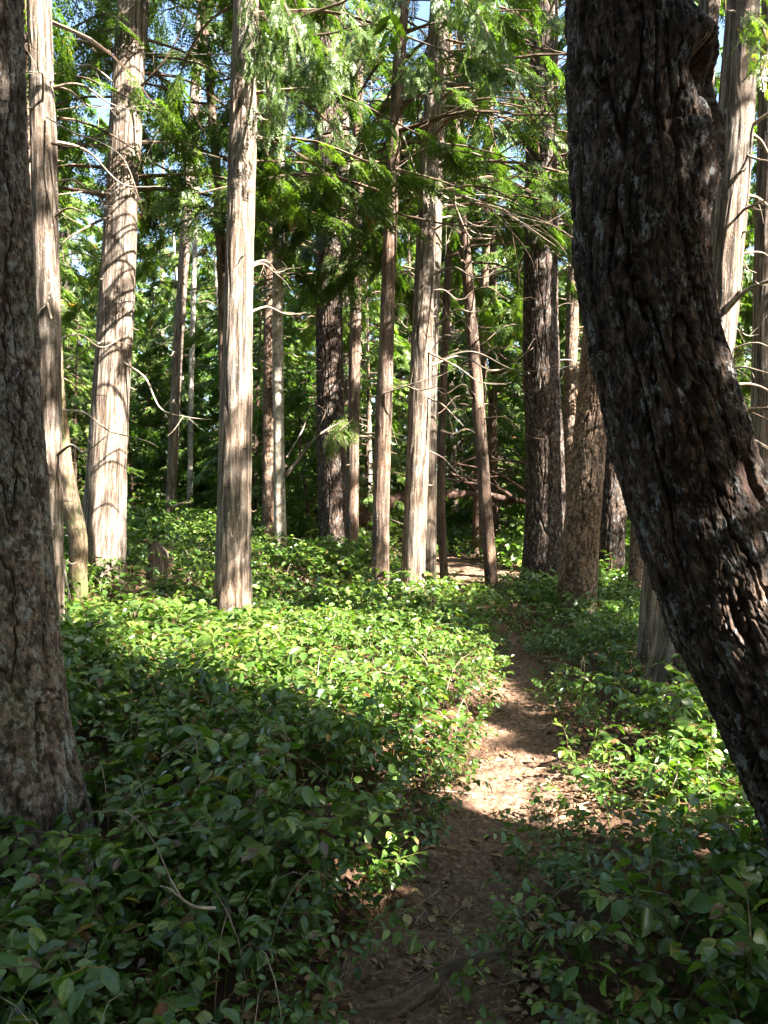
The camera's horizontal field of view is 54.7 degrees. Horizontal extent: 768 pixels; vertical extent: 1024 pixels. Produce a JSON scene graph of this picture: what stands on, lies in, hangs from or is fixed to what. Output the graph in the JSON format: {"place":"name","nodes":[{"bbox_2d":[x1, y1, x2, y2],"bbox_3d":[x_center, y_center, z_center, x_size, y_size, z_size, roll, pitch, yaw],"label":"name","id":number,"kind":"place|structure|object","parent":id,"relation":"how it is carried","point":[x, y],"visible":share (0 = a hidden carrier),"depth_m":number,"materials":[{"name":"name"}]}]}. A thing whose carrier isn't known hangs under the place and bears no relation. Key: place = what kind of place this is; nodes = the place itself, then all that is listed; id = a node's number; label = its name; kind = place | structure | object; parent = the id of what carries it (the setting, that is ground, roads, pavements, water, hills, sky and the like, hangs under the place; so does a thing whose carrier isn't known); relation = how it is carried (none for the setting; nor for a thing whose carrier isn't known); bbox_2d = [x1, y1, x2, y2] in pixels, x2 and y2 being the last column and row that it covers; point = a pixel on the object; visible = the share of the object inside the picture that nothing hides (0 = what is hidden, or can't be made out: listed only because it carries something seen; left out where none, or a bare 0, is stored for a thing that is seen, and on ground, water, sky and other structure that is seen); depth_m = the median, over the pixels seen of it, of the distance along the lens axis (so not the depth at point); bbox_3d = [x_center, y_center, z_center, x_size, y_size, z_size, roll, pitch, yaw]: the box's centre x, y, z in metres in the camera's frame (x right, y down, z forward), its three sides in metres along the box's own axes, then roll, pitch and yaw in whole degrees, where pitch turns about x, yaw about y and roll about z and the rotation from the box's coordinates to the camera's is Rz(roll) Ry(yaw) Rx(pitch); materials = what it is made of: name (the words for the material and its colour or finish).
{"place":"outdoors","nodes":[
{"label":"outdoors","id":0,"kind":"place"},
{"bbox_2d":[4,494,766,1023],"bbox_3d":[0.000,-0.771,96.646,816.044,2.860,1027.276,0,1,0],"label":"ground","id":1,"kind":"structure","parent":0,"point":[590,994],"depth_m":3.09,"materials":[{"name":"soil"}]},
{"bbox_2d":[0,0,100,919],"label":"fir tree","id":2,"kind":"object","parent":1,"relation":"on","point":[42,783],"visible":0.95,"depth_m":3.05,"materials":[{"name":"grey plant"}]},
{"bbox_2d":[61,330,87,615],"bbox_3d":[-3.308,-0.403,7.681,0.583,3.074,0.258,1,1,35],"label":"dead snag","id":3,"kind":"object","parent":1,"relation":"on","point":[74,522],"visible":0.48,"depth_m":7.55,"materials":[{"name":"brown wood"}]},
{"bbox_2d":[58,197,94,505],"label":"young cedar","id":4,"kind":"object","parent":1,"relation":"on","point":[68,301],"visible":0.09,"depth_m":15.82,"materials":[{"name":"green plant"}]},
{"bbox_2d":[65,366,89,488],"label":"leafy shrub","id":5,"kind":"object","parent":1,"relation":"on","point":[86,439],"visible":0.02,"depth_m":16.64,"materials":[{"name":"green plant"}]},
{"bbox_2d":[57,111,101,328],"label":"slender tree","id":6,"kind":"object","parent":1,"relation":"on","point":[70,278],"visible":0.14,"depth_m":20.28,"materials":[{"name":"green plant"}]},
{"bbox_2d":[59,157,100,319],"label":"cedar tree","id":7,"kind":"object","parent":1,"relation":"on","point":[85,265],"visible":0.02,"depth_m":48.17,"materials":[{"name":"green plant"}]},
{"bbox_2d":[53,27,140,363],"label":"fir tree","id":8,"kind":"object","parent":1,"relation":"on","point":[63,230],"visible":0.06,"depth_m":25.13,"materials":[{"name":"green plant"}]},
{"bbox_2d":[60,234,133,475],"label":"young cedar","id":9,"kind":"object","parent":1,"relation":"on","point":[89,247],"visible":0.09,"depth_m":23.20,"materials":[{"name":"green plant"}]},
{"bbox_2d":[61,292,142,496],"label":"young cedar","id":10,"kind":"object","parent":1,"relation":"on","point":[73,371],"visible":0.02,"depth_m":17.46,"materials":[{"name":"green plant"}]},
{"bbox_2d":[61,309,146,517],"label":"young hemlock","id":11,"kind":"object","parent":1,"relation":"on","point":[74,429],"visible":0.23,"depth_m":14.74,"materials":[{"name":"green plant"}]},
{"bbox_2d":[62,265,165,490],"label":"young cedar","id":12,"kind":"object","parent":1,"relation":"on","point":[92,308],"visible":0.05,"depth_m":24.15,"materials":[{"name":"green plant"}]},
{"bbox_2d":[23,0,213,619],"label":"cedar tree","id":13,"kind":"object","parent":1,"relation":"on","point":[40,33],"visible":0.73,"depth_m":6.11,"materials":[{"name":"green plant"}]},
{"bbox_2d":[24,0,213,396],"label":"cedar tree","id":14,"kind":"object","parent":1,"relation":"on","point":[178,185],"visible":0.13,"depth_m":8.83,"materials":[{"name":"green plant"}]},
{"bbox_2d":[73,113,168,351],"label":"fir tree","id":15,"kind":"object","parent":1,"relation":"on","point":[142,285],"visible":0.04,"depth_m":36.43,"materials":[{"name":"green plant"}]},
{"bbox_2d":[79,291,168,505],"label":"young cedar","id":16,"kind":"object","parent":1,"relation":"on","point":[140,306],"visible":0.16,"depth_m":21.74,"materials":[{"name":"green plant"}]},
{"bbox_2d":[77,399,193,521],"bbox_3d":[-5.484,-0.958,16.373,2.750,3.381,2.530,0,1,10],"label":"leafy shrub","id":17,"kind":"object","parent":1,"relation":"on","point":[143,434],"visible":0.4,"depth_m":16.46,"materials":[{"name":"green plant"}]},
{"bbox_2d":[146,541,173,580],"bbox_3d":[-2.815,0.705,9.313,0.416,0.676,0.387,0,1,0],"label":"tree stump","id":18,"kind":"object","parent":1,"relation":"on","point":[156,548],"visible":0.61,"depth_m":9.22,"materials":[{"name":"brown wood"}]},
{"bbox_2d":[127,248,196,495],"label":"young cedar","id":19,"kind":"object","parent":1,"relation":"on","point":[147,295],"visible":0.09,"depth_m":23.08,"materials":[{"name":"green plant"}]},
{"bbox_2d":[127,294,216,500],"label":"young cedar","id":20,"kind":"object","parent":1,"relation":"on","point":[158,349],"visible":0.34,"depth_m":20.79,"materials":[{"name":"green plant"}]},
{"bbox_2d":[127,278,218,499],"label":"young cedar","id":21,"kind":"object","parent":1,"relation":"on","point":[142,390],"visible":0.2,"depth_m":22.19,"materials":[{"name":"green plant"}]},
{"bbox_2d":[130,289,217,483],"bbox_3d":[-8.040,-3.993,29.321,7.346,9.463,6.756,0,1,-22],"label":"leafy shrub","id":22,"kind":"object","parent":1,"relation":"on","point":[201,374],"visible":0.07,"depth_m":29.41,"materials":[{"name":"green plant"}]},
{"bbox_2d":[136,124,216,473],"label":"slender tree","id":23,"kind":"object","parent":1,"relation":"on","point":[201,264],"visible":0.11,"depth_m":24.14,"materials":[{"name":"green plant"}]},
{"bbox_2d":[135,140,217,493],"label":"cedar tree","id":24,"kind":"object","parent":1,"relation":"on","point":[150,241],"visible":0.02,"depth_m":46.59,"materials":[{"name":"green plant"}]},
{"bbox_2d":[97,5,258,518],"bbox_3d":[-4.164,-5.476,14.735,4.033,12.481,3.612,0,1,0],"label":"slender tree","id":25,"kind":"object","parent":1,"relation":"on","point":[176,376],"visible":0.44,"depth_m":14.88,"materials":[{"name":"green plant"}]},
{"bbox_2d":[135,76,226,525],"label":"slender tree","id":26,"kind":"object","parent":1,"relation":"on","point":[190,409],"visible":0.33,"depth_m":16.91,"materials":[{"name":"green plant"}]},
{"bbox_2d":[143,268,218,464],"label":"young cedar","id":27,"kind":"object","parent":1,"relation":"on","point":[163,299],"visible":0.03,"depth_m":36.54,"materials":[{"name":"green plant"}]},
{"bbox_2d":[156,427,216,510],"bbox_3d":[-5.246,-0.887,20.555,2.330,2.879,2.142,0,1,26],"label":"leafy shrub","id":28,"kind":"object","parent":1,"relation":"on","point":[182,469],"visible":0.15,"depth_m":20.11,"materials":[{"name":"green plant"}]},
{"bbox_2d":[144,881,228,915],"bbox_3d":[-0.557,1.062,2.045,0.232,0.090,0.106,-1,1,-33],"label":"dead stick","id":29,"kind":"object","parent":1,"relation":"on","point":[179,896],"visible":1,"depth_m":2.02,"materials":[{"name":"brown wood"}]},
{"bbox_2d":[164,180,263,428],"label":"slender tree","id":30,"kind":"object","parent":1,"relation":"on","point":[208,276],"visible":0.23,"depth_m":21.65,"materials":[{"name":"green plant"}]},
{"bbox_2d":[59,0,372,473],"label":"fir tree","id":31,"kind":"object","parent":1,"relation":"on","point":[220,249],"visible":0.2,"depth_m":10.40,"materials":[{"name":"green plant"}]},
{"bbox_2d":[53,0,382,583],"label":"cedar tree","id":32,"kind":"object","parent":1,"relation":"on","point":[104,508],"visible":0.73,"depth_m":8.88,"materials":[{"name":"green plant"}]},
{"bbox_2d":[193,438,251,516],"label":"leafy shrub","id":33,"kind":"object","parent":1,"relation":"on","point":[203,488],"visible":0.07,"depth_m":20.01,"materials":[{"name":"green plant"}]},
{"bbox_2d":[179,276,291,497],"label":"young cedar","id":34,"kind":"object","parent":1,"relation":"on","point":[210,382],"visible":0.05,"depth_m":24.05,"materials":[{"name":"green plant"}]},
{"bbox_2d":[177,285,295,517],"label":"young hemlock","id":35,"kind":"object","parent":1,"relation":"on","point":[215,394],"visible":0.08,"depth_m":20.21,"materials":[{"name":"green plant"}]},
{"bbox_2d":[176,249,317,532],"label":"young hemlock","id":36,"kind":"object","parent":1,"relation":"on","point":[209,464],"visible":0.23,"depth_m":17.29,"materials":[{"name":"green wood"}]},
{"bbox_2d":[193,337,313,536],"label":"young hemlock","id":37,"kind":"object","parent":1,"relation":"on","point":[256,488],"visible":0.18,"depth_m":15.71,"materials":[{"name":"green plant"}]},
{"bbox_2d":[140,21,371,541],"bbox_3d":[-2.040,-5.295,14.405,4.490,12.883,3.534,0,1,0],"label":"fir tree","id":38,"kind":"object","parent":1,"relation":"on","point":[267,486],"visible":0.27,"depth_m":13.89,"materials":[{"name":"brown plant"}]},
{"bbox_2d":[0,491,515,1023],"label":"salal undergrowth","id":39,"kind":"object","parent":1,"relation":"on","point":[216,647],"visible":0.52,"depth_m":3.48,"materials":[{"name":"green plant"}]},
{"bbox_2d":[91,755,227,894],"bbox_3d":[-0.776,0.921,2.289,0.583,0.298,0.220,0,1,26],"label":"dead stick","id":40,"kind":"object","parent":39,"relation":"on","point":[131,815],"visible":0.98,"depth_m":2.24,"materials":[{"name":"brown wood"}]},
{"bbox_2d":[203,258,316,518],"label":"young hemlock","id":41,"kind":"object","parent":1,"relation":"on","point":[212,401],"visible":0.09,"depth_m":19.73,"materials":[{"name":"green wood"}]},
{"bbox_2d":[142,0,419,565],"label":"slender tree","id":42,"kind":"object","parent":1,"relation":"on","point":[280,474],"visible":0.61,"depth_m":10.88,"materials":[{"name":"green plant"}]},
{"bbox_2d":[261,190,314,429],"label":"slender tree","id":43,"kind":"object","parent":1,"relation":"on","point":[286,340],"visible":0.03,"depth_m":20.73,"materials":[{"name":"green plant"}]},
{"bbox_2d":[251,371,371,542],"bbox_3d":[-1.446,-0.822,15.347,3.042,4.088,3.308,1,1,31],"label":"leafy shrub","id":44,"kind":"object","parent":1,"relation":"on","point":[294,514],"visible":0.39,"depth_m":14.84,"materials":[{"name":"green plant"}]},
{"bbox_2d":[161,0,463,547],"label":"fir tree","id":45,"kind":"object","parent":1,"relation":"on","point":[329,327],"visible":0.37,"depth_m":13.76,"materials":[{"name":"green plant"}]},
{"bbox_2d":[149,0,525,627],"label":"cedar tree","id":46,"kind":"object","parent":1,"relation":"on","point":[254,98],"visible":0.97,"depth_m":7.18,"materials":[{"name":"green plant"}]},
{"bbox_2d":[284,361,403,539],"bbox_3d":[-1.218,-1.321,18.867,3.773,5.053,3.470,0,1,-22],"label":"leafy shrub","id":47,"kind":"object","parent":1,"relation":"on","point":[363,412],"visible":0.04,"depth_m":18.80,"materials":[{"name":"green plant"}]},
{"bbox_2d":[283,16,415,547],"bbox_3d":[-0.448,-5.606,18.812,3.420,13.890,3.731,0,1,15],"label":"slender tree","id":48,"kind":"object","parent":1,"relation":"on","point":[382,95],"visible":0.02,"depth_m":18.51,"materials":[{"name":"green plant"}]},
{"bbox_2d":[253,0,460,551],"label":"cedar tree","id":49,"kind":"object","parent":1,"relation":"on","point":[352,476],"visible":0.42,"depth_m":12.38,"materials":[{"name":"green plant"}]},
{"bbox_2d":[148,0,572,610],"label":"cedar tree","id":50,"kind":"object","parent":1,"relation":"on","point":[392,298],"visible":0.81,"depth_m":8.86,"materials":[{"name":"green plant"}]},
{"bbox_2d":[313,240,410,480],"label":"slender tree","id":51,"kind":"object","parent":1,"relation":"on","point":[405,353],"visible":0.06,"depth_m":25.02,"materials":[{"name":"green plant"}]},
{"bbox_2d":[225,1,508,526],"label":"cedar tree","id":52,"kind":"object","parent":1,"relation":"on","point":[461,323],"visible":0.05,"depth_m":17.40,"materials":[{"name":"green plant"}]},
{"bbox_2d":[289,270,454,555],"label":"young hemlock","id":53,"kind":"object","parent":1,"relation":"on","point":[372,353],"visible":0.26,"depth_m":16.42,"materials":[{"name":"green wood"}]},
{"bbox_2d":[360,362,401,493],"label":"young cedar","id":54,"kind":"object","parent":1,"relation":"on","point":[392,483],"visible":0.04,"depth_m":29.62,"materials":[{"name":"green plant"}]},
{"bbox_2d":[359,314,406,525],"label":"young hemlock","id":55,"kind":"object","parent":1,"relation":"on","point":[361,460],"visible":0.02,"depth_m":22.82,"materials":[{"name":"green wood"}]},
{"bbox_2d":[0,550,767,1023],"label":"dry twigs","id":56,"kind":"object","parent":1,"relation":"on","point":[380,838],"visible":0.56,"depth_m":2.99,"materials":[{"name":"brown wood"}]},
{"bbox_2d":[372,398,436,532],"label":"young hemlock","id":57,"kind":"object","parent":1,"relation":"on","point":[401,453],"visible":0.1,"depth_m":24.31,"materials":[{"name":"green plant"}]},
{"bbox_2d":[364,366,452,528],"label":"young hemlock","id":58,"kind":"object","parent":1,"relation":"on","point":[394,489],"visible":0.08,"depth_m":26.00,"materials":[{"name":"green plant"}]},
{"bbox_2d":[70,591,747,1023],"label":"leaf litter","id":59,"kind":"object","parent":1,"relation":"on","point":[408,921],"visible":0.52,"depth_m":2.81,"materials":[{"name":"brown plant"}]},
{"bbox_2d":[363,229,456,443],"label":"cedar tree","id":60,"kind":"object","parent":1,"relation":"on","point":[404,335],"visible":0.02,"depth_m":29.94,"materials":[{"name":"green plant"}]},
{"bbox_2d":[266,0,580,607],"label":"cedar tree","id":61,"kind":"object","parent":1,"relation":"on","point":[416,491],"visible":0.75,"depth_m":8.97,"materials":[{"name":"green plant"}]},
{"bbox_2d":[309,0,573,590],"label":"fir tree","id":62,"kind":"object","parent":1,"relation":"on","point":[473,339],"visible":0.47,"depth_m":11.90,"materials":[{"name":"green plant"}]},
{"bbox_2d":[358,411,525,525],"bbox_3d":[1.418,-0.862,16.454,5.281,2.760,3.270,0,1,0],"label":"fallen madrone","id":63,"kind":"object","parent":1,"relation":"on","point":[365,515],"visible":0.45,"depth_m":16.70,"materials":[{"name":"brown wood"}]},
{"bbox_2d":[318,0,566,603],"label":"cedar tree","id":64,"kind":"object","parent":1,"relation":"on","point":[431,541],"visible":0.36,"depth_m":9.80,"materials":[{"name":"brown plant"}]},
{"bbox_2d":[374,194,513,524],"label":"young cedar","id":65,"kind":"object","parent":1,"relation":"on","point":[463,373],"visible":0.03,"depth_m":31.08,"materials":[{"name":"green plant"}]},
{"bbox_2d":[436,377,473,525],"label":"young cedar","id":66,"kind":"object","parent":1,"relation":"on","point":[459,427],"visible":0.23,"depth_m":24.80,"materials":[{"name":"green plant"}]},
{"bbox_2d":[338,0,579,592],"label":"fir tree","id":67,"kind":"object","parent":1,"relation":"on","point":[545,501],"visible":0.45,"depth_m":11.73,"materials":[{"name":"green plant"}]},
{"bbox_2d":[395,129,523,529],"bbox_3d":[2.848,-6.920,26.221,4.420,15.823,5.050,1,1,35],"label":"cedar tree","id":68,"kind":"object","parent":1,"relation":"on","point":[451,329],"visible":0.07,"depth_m":26.09,"materials":[{"name":"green plant"}]},
{"bbox_2d":[436,415,512,522],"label":"young cedar","id":69,"kind":"object","parent":1,"relation":"on","point":[457,417],"visible":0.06,"depth_m":28.93,"materials":[{"name":"green plant"}]},
{"bbox_2d":[384,10,567,584],"bbox_3d":[1.625,-5.017,12.887,3.445,13.345,2.992,0,1,8],"label":"fir tree","id":70,"kind":"object","parent":1,"relation":"on","point":[442,541],"visible":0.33,"depth_m":12.91,"materials":[{"name":"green plant"}]},
{"bbox_2d":[446,260,522,501],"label":"young cedar","id":71,"kind":"object","parent":1,"relation":"on","point":[505,264],"visible":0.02,"depth_m":34.68,"materials":[{"name":"green plant"}]},
{"bbox_2d":[401,0,568,554],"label":"cedar tree","id":72,"kind":"object","parent":1,"relation":"on","point":[476,521],"visible":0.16,"depth_m":18.80,"materials":[{"name":"green plant"}]},
{"bbox_2d":[392,3,579,547],"bbox_3d":[2.916,-6.134,20.178,6.150,15.307,5.028,0,1,10],"label":"cedar tree","id":73,"kind":"object","parent":1,"relation":"on","point":[513,386],"visible":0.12,"depth_m":20.21,"materials":[{"name":"green plant"}]},
{"bbox_2d":[446,374,525,534],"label":"young cedar","id":74,"kind":"object","parent":1,"relation":"on","point":[467,513],"visible":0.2,"depth_m":23.44,"materials":[{"name":"green plant"}]},
{"bbox_2d":[448,365,525,538],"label":"young hemlock","id":75,"kind":"object","parent":1,"relation":"on","point":[504,425],"visible":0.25,"depth_m":21.97,"materials":[{"name":"green wood"}]},
{"bbox_2d":[463,321,525,513],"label":"young cedar","id":76,"kind":"object","parent":1,"relation":"on","point":[518,450],"visible":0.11,"depth_m":26.51,"materials":[{"name":"green plant"}]},
{"bbox_2d":[456,190,565,508],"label":"young cedar","id":77,"kind":"object","parent":1,"relation":"on","point":[562,355],"visible":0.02,"depth_m":32.74,"materials":[{"name":"green plant"}]},
{"bbox_2d":[447,5,582,413],"bbox_3d":[4.397,-6.392,17.405,6.285,16.073,5.138,0,1,21],"label":"cedar tree","id":78,"kind":"object","parent":1,"relation":"on","point":[506,336],"visible":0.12,"depth_m":17.48,"materials":[{"name":"green plant"}]},
{"bbox_2d":[470,21,580,497],"bbox_3d":[4.227,-5.112,16.142,4.521,13.403,4.202,0,1,0],"label":"fir tree","id":79,"kind":"object","parent":1,"relation":"on","point":[570,373],"visible":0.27,"depth_m":15.85,"materials":[{"name":"brown plant"}]},
{"bbox_2d":[496,403,563,553],"bbox_3d":[4.271,-0.652,18.645,3.303,4.521,3.592,1,1,34],"label":"leafy shrub","id":80,"kind":"object","parent":1,"relation":"on","point":[513,511],"visible":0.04,"depth_m":19.40,"materials":[{"name":"green plant"}]},
{"bbox_2d":[515,197,582,406],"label":"slender tree","id":81,"kind":"object","parent":1,"relation":"on","point":[561,333],"visible":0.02,"depth_m":26.10,"materials":[{"name":"green plant"}]},
{"bbox_2d":[371,0,767,849],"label":"fir tree","id":82,"kind":"object","parent":1,"relation":"on","point":[647,136],"visible":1,"depth_m":2.18,"materials":[{"name":"brown plant"}]},
{"bbox_2d":[389,505,767,1023],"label":"salal undergrowth","id":83,"kind":"object","parent":1,"relation":"on","point":[736,856],"visible":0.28,"depth_m":2.72,"materials":[{"name":"green plant"}]},
{"bbox_2d":[562,740,629,772],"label":"salal sprig","id":84,"kind":"object","parent":1,"relation":"on","point":[618,758],"visible":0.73,"depth_m":3.93,"materials":[{"name":"green plant"}]},
{"bbox_2d":[500,1,697,591],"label":"fir tree","id":85,"kind":"object","parent":1,"relation":"on","point":[613,526],"visible":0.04,"depth_m":12.80,"materials":[{"name":"brown plant"}]},
{"bbox_2d":[544,0,720,685],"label":"cedar tree","id":86,"kind":"object","parent":1,"relation":"on","point":[649,607],"visible":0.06,"depth_m":6.04,"materials":[{"name":"brown plant"}]},
{"bbox_2d":[548,0,760,606],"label":"fir tree","id":87,"kind":"object","parent":1,"relation":"on","point":[635,569],"visible":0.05,"depth_m":10.92,"materials":[{"name":"brown plant"}]},
{"bbox_2d":[555,0,760,624],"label":"fir tree","id":88,"kind":"object","parent":1,"relation":"on","point":[578,568],"visible":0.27,"depth_m":8.83,"materials":[{"name":"brown plant"}]},
{"bbox_2d":[635,0,767,710],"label":"cedar tree","id":89,"kind":"object","parent":1,"relation":"on","point":[743,68],"visible":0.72,"depth_m":5.45,"materials":[{"name":"brown plant"}]},
{"bbox_2d":[694,2,757,382],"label":"cedar tree","id":90,"kind":"object","parent":1,"relation":"on","point":[747,331],"visible":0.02,"depth_m":18.73,"materials":[{"name":"green plant"}]},
{"bbox_2d":[714,53,758,401],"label":"slender tree","id":91,"kind":"object","parent":1,"relation":"on","point":[745,316],"visible":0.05,"depth_m":16.86,"materials":[{"name":"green plant"}]},
{"bbox_2d":[733,270,752,393],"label":"young cedar","id":92,"kind":"object","parent":1,"relation":"on","point":[749,276],"visible":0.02,"depth_m":19.45,"materials":[{"name":"green plant"}]},
{"bbox_2d":[737,371,750,415],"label":"cedar tree","id":93,"kind":"object","parent":1,"relation":"on","point":[743,379],"visible":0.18,"depth_m":16.73,"materials":[{"name":"green plant"}]},
{"bbox_2d":[722,0,767,472],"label":"cedar tree","id":94,"kind":"object","parent":1,"relation":"on","point":[759,361],"visible":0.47,"depth_m":7.40,"materials":[{"name":"brown plant"}]},
{"bbox_2d":[52,0,759,474],"label":"sky","id":95,"kind":"structure","parent":0,"point":[423,12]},
{"bbox_2d":[326,539,588,1023],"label":"path","id":96,"kind":"structure","parent":0,"point":[385,982],"depth_m":3.06,"materials":[{"name":"brown soil"}]},
{"bbox_2d":[373,914,491,1005],"bbox_3d":[0.154,1.368,2.248,0.380,0.249,0.262,0,1,0],"label":"salal sprig","id":97,"kind":"object","parent":96,"relation":"on","point":[466,992],"visible":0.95,"depth_m":2.23,"materials":[{"name":"green plant"}]},
{"bbox_2d":[335,947,532,1019],"bbox_3d":[0.200,1.485,2.315,0.774,0.113,0.215,0,1,-15],"label":"exposed root","id":98,"kind":"object","parent":96,"relation":"on","point":[419,993],"visible":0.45,"depth_m":2.23,"materials":[{"name":"brown wood"}]},
{"bbox_2d":[483,808,590,869],"bbox_3d":[0.623,1.356,2.979,0.408,0.247,0.374,0,1,14],"label":"salal sprig","id":99,"kind":"object","parent":96,"relation":"on","point":[517,843],"visible":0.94,"depth_m":2.97,"materials":[{"name":"green plant"}]},
{"bbox_2d":[552,718,630,778],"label":"salal sprig","id":100,"kind":"object","parent":96,"relation":"on","point":[573,757],"visible":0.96,"depth_m":4.01,"materials":[{"name":"green plant"}]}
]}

